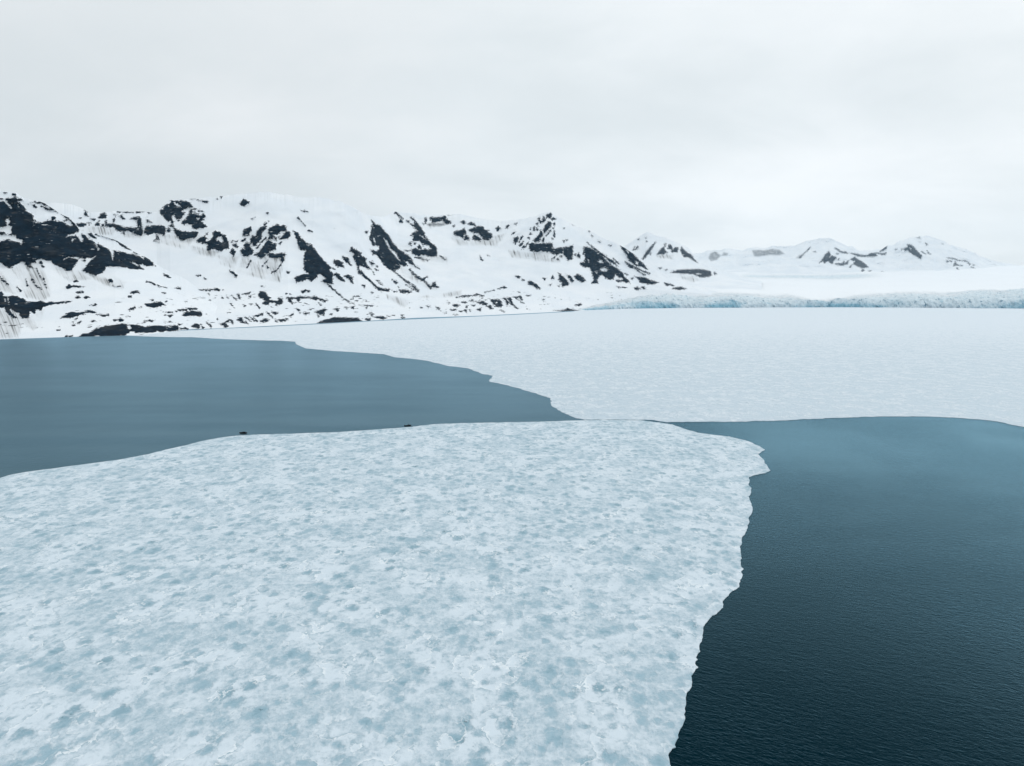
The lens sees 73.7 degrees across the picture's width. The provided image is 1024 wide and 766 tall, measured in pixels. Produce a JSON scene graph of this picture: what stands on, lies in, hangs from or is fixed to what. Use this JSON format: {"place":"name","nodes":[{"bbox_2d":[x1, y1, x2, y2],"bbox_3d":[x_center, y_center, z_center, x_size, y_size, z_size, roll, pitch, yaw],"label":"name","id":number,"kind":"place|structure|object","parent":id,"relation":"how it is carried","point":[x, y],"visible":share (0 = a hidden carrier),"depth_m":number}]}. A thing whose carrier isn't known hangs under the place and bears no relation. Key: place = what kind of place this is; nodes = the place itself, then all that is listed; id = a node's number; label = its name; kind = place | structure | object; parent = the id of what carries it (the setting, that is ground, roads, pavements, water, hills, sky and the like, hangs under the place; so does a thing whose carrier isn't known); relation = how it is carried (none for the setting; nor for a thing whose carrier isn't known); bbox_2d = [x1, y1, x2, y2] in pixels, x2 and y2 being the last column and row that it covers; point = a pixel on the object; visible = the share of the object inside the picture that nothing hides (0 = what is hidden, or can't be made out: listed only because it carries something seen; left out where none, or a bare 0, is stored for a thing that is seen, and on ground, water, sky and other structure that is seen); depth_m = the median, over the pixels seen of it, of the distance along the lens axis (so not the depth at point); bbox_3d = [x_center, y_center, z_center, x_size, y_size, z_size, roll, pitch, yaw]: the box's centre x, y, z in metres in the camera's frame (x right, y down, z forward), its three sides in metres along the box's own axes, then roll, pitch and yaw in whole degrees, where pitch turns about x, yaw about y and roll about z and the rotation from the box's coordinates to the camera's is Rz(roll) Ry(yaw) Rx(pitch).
{"place":"outdoors","nodes":[
{"label":"outdoors","id":0,"kind":"place"},
{"bbox_2d":[0,191,217,338],"bbox_3d":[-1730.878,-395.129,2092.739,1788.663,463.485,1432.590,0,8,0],"label":"mountain","id":1,"kind":"structure","parent":0,"point":[61,275],"depth_m":2026.35},
{"bbox_2d":[46,192,383,327],"bbox_3d":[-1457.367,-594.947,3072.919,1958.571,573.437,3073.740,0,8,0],"label":"mountain","id":2,"kind":"structure","parent":0,"point":[258,259],"depth_m":2939.23},
{"bbox_2d":[384,211,508,319],"bbox_3d":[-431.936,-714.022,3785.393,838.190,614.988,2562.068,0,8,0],"label":"mountain","id":3,"kind":"structure","parent":0,"point":[452,265],"depth_m":3839.56},
{"bbox_2d":[0,311,1023,765],"bbox_3d":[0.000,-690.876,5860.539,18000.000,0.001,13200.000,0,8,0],"label":"water","id":4,"kind":"structure","parent":0,"point":[870,613],"depth_m":344.06},
{"bbox_2d":[0,420,770,765],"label":"ice floe","id":5,"kind":"object","parent":4,"relation":"on","point":[506,594],"visible":1,"depth_m":259.13},
{"bbox_2d":[127,307,1023,426],"bbox_3d":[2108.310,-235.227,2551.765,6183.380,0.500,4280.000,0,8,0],"label":"sea ice","id":6,"kind":"structure","parent":4,"relation":"on","point":[724,364],"depth_m":1189.02},
{"bbox_2d":[0,0,1023,264],"label":"sky","id":7,"kind":"structure","parent":0,"point":[701,126]},
{"bbox_2d":[509,212,716,313],"bbox_3d":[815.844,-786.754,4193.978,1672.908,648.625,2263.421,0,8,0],"label":"mountain","id":8,"kind":"structure","parent":0,"point":[557,264],"depth_m":4384.52},
{"bbox_2d":[624,232,761,289],"bbox_3d":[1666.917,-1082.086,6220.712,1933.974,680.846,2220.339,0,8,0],"label":"mountain","id":9,"kind":"structure","parent":0,"point":[676,261],"depth_m":6456.15},
{"bbox_2d":[579,265,1023,309],"bbox_3d":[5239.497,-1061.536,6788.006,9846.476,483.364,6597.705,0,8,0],"label":"glacier","id":10,"kind":"object","parent":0,"point":[996,287],"visible":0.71,"depth_m":4774.45},
{"bbox_2d":[694,235,1012,273],"bbox_3d":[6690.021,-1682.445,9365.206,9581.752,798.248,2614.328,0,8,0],"label":"mountain","id":11,"kind":"structure","parent":0,"point":[829,255],"depth_m":9536.94}
]}

